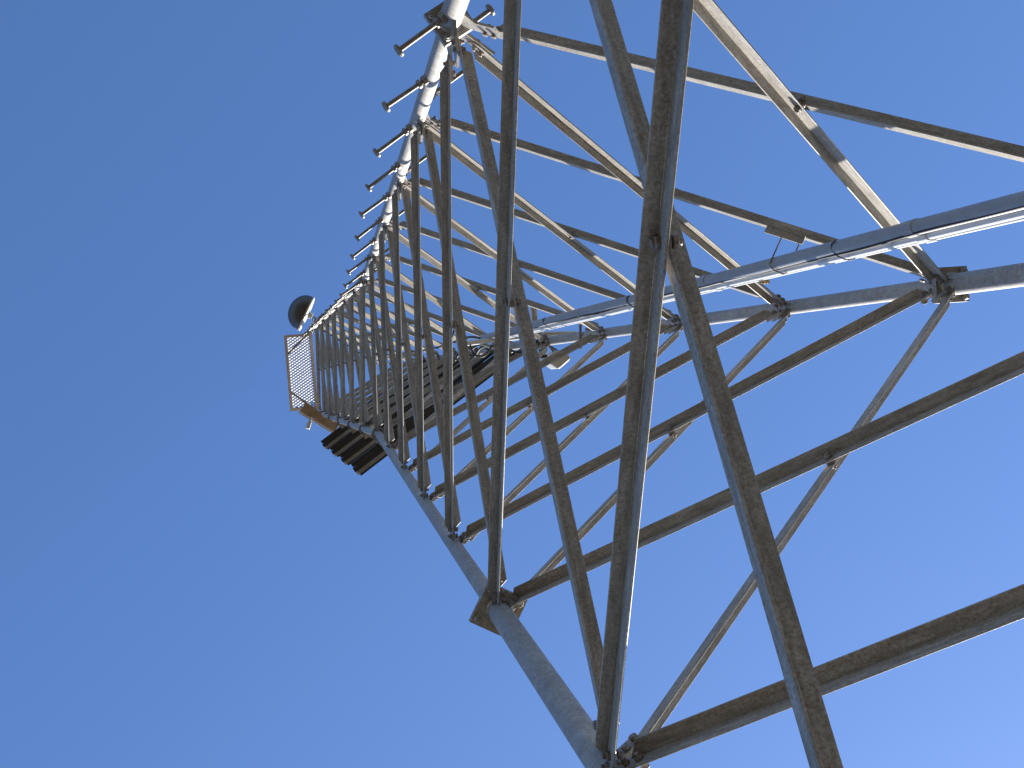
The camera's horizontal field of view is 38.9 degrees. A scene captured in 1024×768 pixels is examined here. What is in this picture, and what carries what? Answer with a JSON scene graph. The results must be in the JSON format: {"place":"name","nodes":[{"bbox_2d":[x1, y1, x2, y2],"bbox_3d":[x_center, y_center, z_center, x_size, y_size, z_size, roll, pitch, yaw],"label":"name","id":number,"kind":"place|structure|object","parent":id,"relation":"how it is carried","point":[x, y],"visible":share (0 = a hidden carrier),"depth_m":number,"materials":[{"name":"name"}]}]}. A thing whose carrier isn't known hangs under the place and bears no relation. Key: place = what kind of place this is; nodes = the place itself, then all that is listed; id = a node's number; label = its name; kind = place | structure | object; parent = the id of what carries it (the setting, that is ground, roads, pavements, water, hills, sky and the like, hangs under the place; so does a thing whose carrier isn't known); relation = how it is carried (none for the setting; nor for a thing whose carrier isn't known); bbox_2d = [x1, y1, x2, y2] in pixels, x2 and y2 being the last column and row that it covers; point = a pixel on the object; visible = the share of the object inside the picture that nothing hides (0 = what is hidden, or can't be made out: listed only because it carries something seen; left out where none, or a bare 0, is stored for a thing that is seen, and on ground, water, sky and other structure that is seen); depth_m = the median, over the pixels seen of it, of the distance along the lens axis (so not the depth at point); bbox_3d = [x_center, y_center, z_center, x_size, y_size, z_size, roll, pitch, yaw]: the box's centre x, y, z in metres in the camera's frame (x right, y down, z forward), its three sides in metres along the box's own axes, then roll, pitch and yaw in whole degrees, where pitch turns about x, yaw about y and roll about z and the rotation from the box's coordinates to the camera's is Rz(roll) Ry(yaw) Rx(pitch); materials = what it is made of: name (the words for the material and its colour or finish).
{"place":"outdoors","nodes":[
{"label":"outdoors","id":0,"kind":"place"},
{"bbox_2d":[0,0,1023,767],"label":"sky","id":1,"kind":"structure","parent":0,"point":[190,578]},
{"bbox_3d":[0.788,-1.792,-1.440,0.760,0.675,0.760,0,-90,-10],"label":"concrete footing","id":2,"kind":"object","parent":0,"visible":0},
{"bbox_2d":[302,0,1023,767],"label":"lattice tower","id":3,"kind":"structure","parent":2,"relation":"on","point":[802,686],"depth_m":5.10,"materials":[{"name":"metal"}]},
{"bbox_2d":[284,328,317,410],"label":"grating platform","id":4,"kind":"structure","parent":3,"relation":"attached to","point":[287,353],"depth_m":24.08,"materials":[{"name":"metal"}]},
{"bbox_2d":[288,295,317,333],"bbox_3d":[-3.744,-1.250,26.065,0.563,0.787,0.700,0,-90,-10],"label":"dish antenna","id":5,"kind":"object","parent":3,"relation":"attached to","point":[299,310],"visible":0.95,"depth_m":25.89,"materials":[{"name":"grey metal"}]},
{"bbox_2d":[298,402,338,432],"bbox_3d":[-3.167,0.563,23.827,0.680,0.152,0.210,32,-96,-9],"label":"mounting plate","id":6,"kind":"object","parent":3,"relation":"attached to","point":[308,410],"visible":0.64,"depth_m":23.78,"materials":[{"name":"brown metal"}]},
{"bbox_2d":[306,417,311,429],"bbox_3d":[-3.315,0.640,23.711,0.072,0.118,0.210,18,-93,-10],"label":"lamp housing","id":7,"kind":"object","parent":6,"relation":"hanging from","point":[308,425],"visible":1,"depth_m":23.68,"materials":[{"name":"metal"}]},
{"bbox_2d":[321,366,427,449],"bbox_3d":[-1.794,0.222,19.194,1.834,0.120,0.260,-37,-84,-8],"label":"crossbar","id":8,"kind":"object","parent":3,"relation":"attached to","point":[336,435],"visible":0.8,"depth_m":19.07,"materials":[{"name":"black paint"}]},
{"bbox_2d":[347,359,425,418],"bbox_3d":[-1.671,0.080,19.217,1.323,0.056,0.033,-37,-84,-8],"label":"black cable","id":9,"kind":"object","parent":8,"relation":"on","point":[424,360],"visible":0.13,"depth_m":19.19,"materials":[{"name":"plastic"}]},
{"bbox_2d":[329,364,457,456],"bbox_3d":[-1.416,0.216,17.100,1.834,0.120,0.260,-37,-84,-8],"label":"crossbar","id":10,"kind":"object","parent":3,"relation":"attached to","point":[349,439],"visible":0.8,"depth_m":16.98,"materials":[{"name":"black paint"}]},
{"bbox_2d":[312,319,480,363],"bbox_3d":[-1.971,-0.682,19.256,0.290,14.335,1.220,-45,-83,-7],"label":"feeder cable","id":11,"kind":"object","parent":3,"relation":"attached to","point":[467,337],"visible":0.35,"depth_m":15.00,"materials":[{"name":"black plastic"}]},
{"bbox_2d":[339,358,481,464],"bbox_3d":[-1.088,0.210,15.281,1.834,0.120,0.260,-37,-84,-8],"label":"crossbar","id":12,"kind":"object","parent":3,"relation":"attached to","point":[365,442],"visible":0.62,"depth_m":15.16,"materials":[{"name":"black paint"}]},
{"bbox_2d":[383,361,458,418],"bbox_3d":[-0.966,0.068,15.304,1.320,0.056,0.033,-37,-84,-8],"label":"black cable","id":13,"kind":"object","parent":12,"relation":"on","point":[439,375],"visible":0.16,"depth_m":15.34,"materials":[{"name":"plastic"}]},
{"bbox_2d":[350,351,511,475],"bbox_3d":[-0.770,0.205,13.518,1.834,0.120,0.260,-37,-84,-8],"label":"crossbar","id":14,"kind":"object","parent":3,"relation":"attached to","point":[369,459],"visible":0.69,"depth_m":13.43,"materials":[{"name":"black paint"}]},
{"bbox_2d":[393,350,493,429],"bbox_3d":[-0.648,0.063,13.541,1.322,0.060,0.033,-37,-84,-8],"label":"black cable","id":15,"kind":"object","parent":14,"relation":"on","point":[475,365],"visible":0.34,"depth_m":13.59,"materials":[{"name":"plastic"}]},
{"bbox_2d":[454,344,521,360],"bbox_3d":[-0.126,-0.296,12.564,0.678,0.715,0.106,-7,-89,-10],"label":"black cable","id":16,"kind":"object","parent":3,"relation":"attached to","point":[477,352],"visible":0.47,"depth_m":12.41,"materials":[{"name":"plastic"}]},
{"bbox_2d":[467,331,576,348],"bbox_3d":[0.084,-0.359,12.251,0.952,0.044,0.123,-7,-89,-10],"label":"mounting rail","id":17,"kind":"object","parent":3,"relation":"attached to","point":[483,342],"visible":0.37,"depth_m":12.20,"materials":[{"name":"grey metal"}]},
{"bbox_2d":[470,344,491,356],"bbox_3d":[-0.251,-0.281,12.132,0.202,0.126,0.121,0,-90,-10],"label":"black cable","id":18,"kind":"object","parent":17,"relation":"hanging from","point":[476,355],"visible":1,"depth_m":12.10,"materials":[{"name":"plastic"}]},
{"bbox_2d":[469,340,538,356],"bbox_3d":[-0.039,-0.299,12.431,0.602,0.413,0.138,-6,-89,-10],"label":"black cable","id":19,"kind":"object","parent":17,"relation":"attached to","point":[487,349],"visible":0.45,"depth_m":12.49,"materials":[{"name":"plastic"}]},
{"bbox_2d":[509,217,1023,337],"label":"conduit","id":20,"kind":"object","parent":17,"relation":"attached to","point":[973,230],"visible":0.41,"depth_m":5.64,"materials":[{"name":"grey metal"}]},
{"bbox_2d":[759,279,769,283],"bbox_3d":[1.153,-0.474,6.625,0.038,0.060,0.036,0,-90,-10],"label":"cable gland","id":21,"kind":"object","parent":20,"relation":"attached to","point":[767,281],"visible":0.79,"depth_m":6.61,"materials":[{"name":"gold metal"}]},
{"bbox_2d":[530,307,537,320],"bbox_3d":[0.213,-0.577,12.433,0.084,0.321,0.264,0,-90,-10],"label":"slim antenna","id":22,"kind":"object","parent":3,"relation":"attached to","point":[534,316],"visible":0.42,"depth_m":12.56,"materials":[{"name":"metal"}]},
{"bbox_2d":[535,331,547,365],"bbox_3d":[0.238,-0.300,12.177,0.104,0.068,0.305,-8,-89,-10],"label":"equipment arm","id":23,"kind":"object","parent":3,"relation":"attached to","point":[545,355],"visible":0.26,"depth_m":12.16},
{"bbox_2d":[540,347,569,368],"bbox_3d":[0.326,-0.245,12.457,0.277,0.320,0.158,34,-96,-8],"label":"radio unit","id":24,"kind":"object","parent":3,"relation":"attached to","point":[559,363],"visible":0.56,"depth_m":12.32,"materials":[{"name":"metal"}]},
{"bbox_2d":[579,324,590,348],"bbox_3d":[0.577,-0.371,11.043,0.112,0.112,0.205,0,-90,-10],"label":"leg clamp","id":25,"kind":"object","parent":3,"relation":"attached to","point":[580,331],"visible":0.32,"depth_m":11.07,"materials":[{"name":"metal"}]},
{"bbox_2d":[764,224,805,273],"bbox_3d":[1.154,-0.579,6.291,0.159,0.120,0.192,25,-94,-9],"label":"standoff bracket","id":26,"kind":"object","parent":3,"relation":"attached to","point":[781,233],"visible":0.96,"depth_m":6.28,"materials":[{"name":"metal"}]},
{"bbox_2d":[479,191,1023,338],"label":"conduit","id":27,"kind":"object","parent":26,"relation":"attached to","point":[979,209],"visible":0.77,"depth_m":5.61,"materials":[{"name":"grey metal"}]},
{"bbox_2d":[831,240,854,260],"bbox_3d":[1.298,-0.524,5.657,0.120,0.037,0.068,30,-95,-9],"label":"cable tie","id":28,"kind":"object","parent":27,"relation":"attached to","point":[839,256],"visible":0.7,"depth_m":5.67,"materials":[{"name":"black plastic"}]},
{"bbox_2d":[509,206,1023,335],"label":"cable","id":29,"kind":"object","parent":26,"relation":"attached to","point":[923,231],"visible":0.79,"depth_m":5.42,"materials":[{"name":"plastic"}]},
{"bbox_2d":[509,209,1023,336],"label":"conduit","id":30,"kind":"object","parent":26,"relation":"attached to","point":[928,236],"visible":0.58,"depth_m":5.64,"materials":[{"name":"grey metal"}]}
]}

